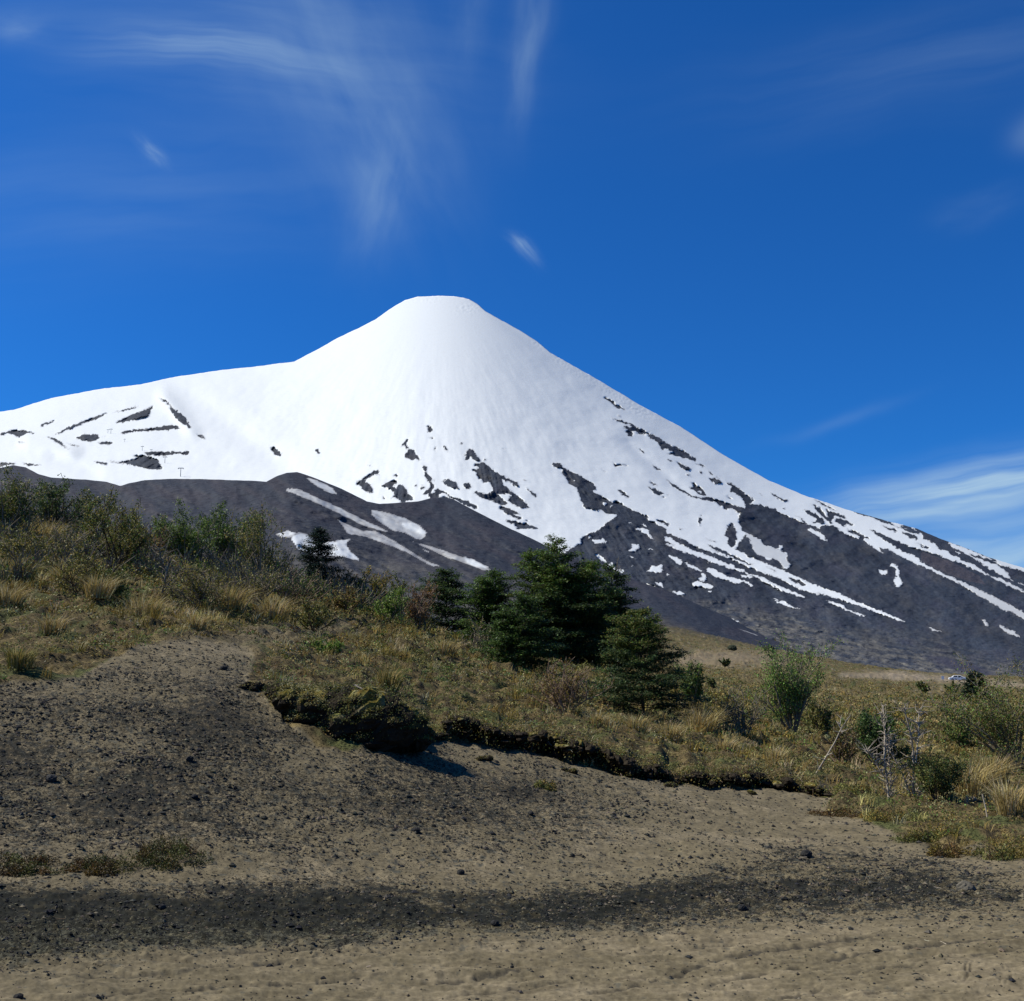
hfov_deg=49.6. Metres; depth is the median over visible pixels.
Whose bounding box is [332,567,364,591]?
bare shrub
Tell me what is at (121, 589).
leafy shrub
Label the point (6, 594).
grass tussock
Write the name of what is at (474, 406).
volcano
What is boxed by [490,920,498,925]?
volcanic rock
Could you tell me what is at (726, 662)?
distant bush
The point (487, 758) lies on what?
turf lump
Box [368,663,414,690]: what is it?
grass tussock
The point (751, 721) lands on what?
bare shrub
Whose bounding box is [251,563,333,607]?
bare shrub
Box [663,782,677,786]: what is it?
turf lump
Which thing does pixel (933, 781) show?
leafy shrub
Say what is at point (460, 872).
volcanic rock
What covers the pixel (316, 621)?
leafy shrub
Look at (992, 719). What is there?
leafy shrub
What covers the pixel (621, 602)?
conifer tree
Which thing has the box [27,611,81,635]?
grass tussock
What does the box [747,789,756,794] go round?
turf lump
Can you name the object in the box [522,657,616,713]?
bare shrub
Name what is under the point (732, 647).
flat rock
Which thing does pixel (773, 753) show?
grass tussock
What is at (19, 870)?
plant
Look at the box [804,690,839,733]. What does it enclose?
leafy shrub
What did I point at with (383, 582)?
leafy shrub
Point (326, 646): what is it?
leafy shrub
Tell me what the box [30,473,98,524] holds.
leafy shrub
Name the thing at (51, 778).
volcanic rock
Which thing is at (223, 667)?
volcanic rock
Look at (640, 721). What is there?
grass tussock
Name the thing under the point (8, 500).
leafy shrub
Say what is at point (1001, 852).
cushion plant
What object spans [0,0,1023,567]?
sky
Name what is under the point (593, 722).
grass tussock
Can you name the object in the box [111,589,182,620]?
grass tussock
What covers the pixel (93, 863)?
plant
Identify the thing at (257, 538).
leafy shrub
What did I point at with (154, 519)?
leafy shrub
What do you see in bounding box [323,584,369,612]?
leafy shrub
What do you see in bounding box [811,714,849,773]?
dead branch
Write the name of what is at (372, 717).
turf clod
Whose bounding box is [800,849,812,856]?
volcanic rock
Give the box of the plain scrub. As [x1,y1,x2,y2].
[478,627,1023,728]
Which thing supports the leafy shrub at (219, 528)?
on the ground at (388, 978)
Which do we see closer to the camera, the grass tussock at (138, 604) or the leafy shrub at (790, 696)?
the grass tussock at (138, 604)
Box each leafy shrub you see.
[0,462,67,534]
[0,522,68,561]
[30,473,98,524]
[41,542,131,595]
[68,486,124,531]
[69,485,154,563]
[83,568,147,602]
[123,515,174,538]
[152,497,222,559]
[176,500,276,561]
[223,499,296,579]
[289,597,349,630]
[311,638,343,653]
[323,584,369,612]
[351,565,392,600]
[372,570,419,607]
[372,585,408,622]
[674,659,706,702]
[746,628,847,731]
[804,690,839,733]
[853,706,918,765]
[890,738,972,801]
[908,651,1023,770]
[937,694,980,749]
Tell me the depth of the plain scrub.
138.90 m
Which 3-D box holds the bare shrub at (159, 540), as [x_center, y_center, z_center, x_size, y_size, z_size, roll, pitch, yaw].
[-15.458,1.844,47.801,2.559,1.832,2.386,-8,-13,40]
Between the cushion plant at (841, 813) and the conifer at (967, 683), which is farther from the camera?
the conifer at (967, 683)
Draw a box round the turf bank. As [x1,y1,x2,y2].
[409,703,843,797]
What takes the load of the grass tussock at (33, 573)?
on the ground at (388, 978)
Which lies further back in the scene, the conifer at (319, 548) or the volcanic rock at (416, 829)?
the conifer at (319, 548)
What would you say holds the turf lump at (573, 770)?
on the ground at (388, 978)
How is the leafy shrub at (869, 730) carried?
on the ground at (388, 978)
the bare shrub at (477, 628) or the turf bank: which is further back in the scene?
the bare shrub at (477, 628)
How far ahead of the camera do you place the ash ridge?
938.74 m
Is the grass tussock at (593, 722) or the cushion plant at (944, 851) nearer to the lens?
the cushion plant at (944, 851)
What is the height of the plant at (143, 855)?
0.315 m
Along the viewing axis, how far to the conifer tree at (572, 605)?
49.89 m
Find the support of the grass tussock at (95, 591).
on the ground at (388, 978)
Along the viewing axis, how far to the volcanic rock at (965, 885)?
10.70 m
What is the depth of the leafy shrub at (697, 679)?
37.78 m
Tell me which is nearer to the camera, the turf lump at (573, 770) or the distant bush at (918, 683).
the turf lump at (573, 770)
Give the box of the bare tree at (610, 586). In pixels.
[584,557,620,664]
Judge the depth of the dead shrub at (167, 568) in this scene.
29.57 m
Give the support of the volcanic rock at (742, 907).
on the ground at (388, 978)
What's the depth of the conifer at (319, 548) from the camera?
59.20 m
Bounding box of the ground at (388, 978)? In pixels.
[0,528,1023,1000]
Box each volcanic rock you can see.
[13,993,23,999]
[45,774,56,781]
[159,904,165,908]
[186,756,193,760]
[191,794,197,798]
[219,665,227,669]
[411,827,419,832]
[457,869,464,874]
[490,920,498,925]
[738,904,747,910]
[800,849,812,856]
[836,892,844,896]
[956,880,975,891]
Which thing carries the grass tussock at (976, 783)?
on the ground at (388, 978)
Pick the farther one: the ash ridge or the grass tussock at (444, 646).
the ash ridge
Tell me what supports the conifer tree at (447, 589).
on the ground at (388, 978)
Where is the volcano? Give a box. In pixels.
[0,296,1023,676]
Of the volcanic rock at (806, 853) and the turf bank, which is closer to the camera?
the volcanic rock at (806, 853)
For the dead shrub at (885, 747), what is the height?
1.713 m
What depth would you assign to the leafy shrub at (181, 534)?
47.63 m
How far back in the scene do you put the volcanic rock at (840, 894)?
10.69 m
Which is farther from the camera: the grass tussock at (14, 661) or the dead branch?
the dead branch
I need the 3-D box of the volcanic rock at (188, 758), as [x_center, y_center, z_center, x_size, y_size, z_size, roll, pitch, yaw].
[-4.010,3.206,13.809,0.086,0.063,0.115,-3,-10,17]
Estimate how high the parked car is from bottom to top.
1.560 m
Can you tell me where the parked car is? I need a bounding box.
[948,675,965,680]
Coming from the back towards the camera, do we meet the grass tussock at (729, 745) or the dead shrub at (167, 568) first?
the dead shrub at (167, 568)
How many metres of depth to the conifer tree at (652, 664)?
29.48 m
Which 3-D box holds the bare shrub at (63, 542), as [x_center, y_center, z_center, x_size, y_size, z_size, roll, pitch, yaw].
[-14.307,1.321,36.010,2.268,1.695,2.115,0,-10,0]
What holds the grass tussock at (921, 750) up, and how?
on the ground at (388, 978)
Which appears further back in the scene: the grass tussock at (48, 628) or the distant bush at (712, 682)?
the distant bush at (712, 682)
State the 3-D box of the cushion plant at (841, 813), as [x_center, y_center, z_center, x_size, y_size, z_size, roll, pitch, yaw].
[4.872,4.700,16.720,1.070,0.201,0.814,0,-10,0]
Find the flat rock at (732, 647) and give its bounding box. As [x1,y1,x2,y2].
[727,645,736,650]
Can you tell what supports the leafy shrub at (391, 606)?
on the ground at (388, 978)
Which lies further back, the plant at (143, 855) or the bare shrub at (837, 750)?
the bare shrub at (837, 750)
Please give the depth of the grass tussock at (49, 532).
41.56 m
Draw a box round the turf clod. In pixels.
[261,677,437,752]
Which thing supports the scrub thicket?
on the ground at (388, 978)
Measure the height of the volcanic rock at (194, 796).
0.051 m
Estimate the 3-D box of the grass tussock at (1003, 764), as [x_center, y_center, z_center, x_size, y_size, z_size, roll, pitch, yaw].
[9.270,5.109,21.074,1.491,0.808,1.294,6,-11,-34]
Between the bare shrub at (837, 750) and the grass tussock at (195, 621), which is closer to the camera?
the grass tussock at (195, 621)
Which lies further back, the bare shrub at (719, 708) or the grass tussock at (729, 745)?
the bare shrub at (719, 708)
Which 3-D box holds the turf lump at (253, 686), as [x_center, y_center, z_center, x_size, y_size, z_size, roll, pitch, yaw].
[-4.150,2.991,17.758,0.523,0.213,0.369,0,-10,0]
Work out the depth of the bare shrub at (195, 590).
28.90 m
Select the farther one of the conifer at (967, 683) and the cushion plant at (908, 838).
the conifer at (967, 683)
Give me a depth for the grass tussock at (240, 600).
29.31 m
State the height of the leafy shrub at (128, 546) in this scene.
2.723 m
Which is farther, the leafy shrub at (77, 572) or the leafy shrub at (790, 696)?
the leafy shrub at (790, 696)
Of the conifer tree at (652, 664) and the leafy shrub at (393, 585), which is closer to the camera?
the conifer tree at (652, 664)
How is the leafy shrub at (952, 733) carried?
on the ground at (388, 978)
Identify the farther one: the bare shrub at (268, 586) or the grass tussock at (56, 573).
the bare shrub at (268, 586)
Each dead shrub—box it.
[148,542,189,598]
[856,701,933,798]
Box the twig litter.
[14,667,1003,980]
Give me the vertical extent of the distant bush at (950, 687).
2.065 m
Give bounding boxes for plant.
[0,848,71,877]
[60,848,143,877]
[117,832,213,870]
[533,774,558,791]
[805,805,858,817]
[831,777,880,796]
[855,798,935,821]
[888,816,963,842]
[923,835,987,857]
[971,831,1023,861]
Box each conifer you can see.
[295,526,346,581]
[959,670,994,701]
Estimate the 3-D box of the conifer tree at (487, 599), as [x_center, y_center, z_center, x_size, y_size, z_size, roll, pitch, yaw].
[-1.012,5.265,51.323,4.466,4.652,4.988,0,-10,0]
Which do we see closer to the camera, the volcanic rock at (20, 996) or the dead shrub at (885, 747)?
the volcanic rock at (20, 996)
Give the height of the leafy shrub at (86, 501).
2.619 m
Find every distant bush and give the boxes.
[706,677,716,688]
[718,657,730,666]
[915,680,930,692]
[944,681,960,692]
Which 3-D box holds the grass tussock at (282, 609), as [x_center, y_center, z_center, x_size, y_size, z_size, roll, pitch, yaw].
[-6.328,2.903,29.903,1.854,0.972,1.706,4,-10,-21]
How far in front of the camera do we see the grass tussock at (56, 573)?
28.56 m
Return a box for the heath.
[0,517,1023,858]
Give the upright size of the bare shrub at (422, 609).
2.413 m
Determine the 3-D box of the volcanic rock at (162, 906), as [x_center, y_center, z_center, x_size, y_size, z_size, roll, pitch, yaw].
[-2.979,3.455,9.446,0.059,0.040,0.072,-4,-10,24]
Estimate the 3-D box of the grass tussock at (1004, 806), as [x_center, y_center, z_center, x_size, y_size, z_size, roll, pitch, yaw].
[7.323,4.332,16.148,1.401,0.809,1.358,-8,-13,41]
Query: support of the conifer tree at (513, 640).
on the ground at (388, 978)
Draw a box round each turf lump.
[237,681,266,690]
[476,755,493,760]
[561,767,577,773]
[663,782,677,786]
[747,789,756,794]
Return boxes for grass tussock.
[0,556,60,582]
[0,582,34,608]
[0,642,56,669]
[25,518,75,538]
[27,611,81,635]
[40,560,90,586]
[70,571,133,601]
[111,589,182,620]
[180,611,213,630]
[208,583,266,613]
[254,591,301,621]
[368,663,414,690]
[425,637,463,657]
[580,710,618,726]
[620,711,656,733]
[650,718,693,743]
[675,703,742,733]
[711,736,746,752]
[761,742,798,766]
[899,739,943,764]
[921,755,1023,799]
[960,751,1023,785]
[972,774,1023,817]
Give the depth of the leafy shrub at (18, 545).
32.28 m
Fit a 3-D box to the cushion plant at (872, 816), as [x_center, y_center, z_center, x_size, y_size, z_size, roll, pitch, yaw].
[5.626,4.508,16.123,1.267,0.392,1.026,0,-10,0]
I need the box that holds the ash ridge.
[0,465,804,654]
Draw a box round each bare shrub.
[36,514,103,559]
[138,525,191,554]
[155,559,240,607]
[210,557,288,601]
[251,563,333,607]
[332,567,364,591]
[400,579,439,629]
[443,616,493,649]
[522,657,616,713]
[705,694,739,729]
[706,681,774,734]
[813,717,860,763]
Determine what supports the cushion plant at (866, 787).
on the ground at (388, 978)
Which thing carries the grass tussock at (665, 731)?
on the ground at (388, 978)
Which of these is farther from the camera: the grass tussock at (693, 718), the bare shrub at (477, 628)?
the bare shrub at (477, 628)
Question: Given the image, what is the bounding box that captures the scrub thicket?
[0,489,438,633]
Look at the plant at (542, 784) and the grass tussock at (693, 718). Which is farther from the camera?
the grass tussock at (693, 718)

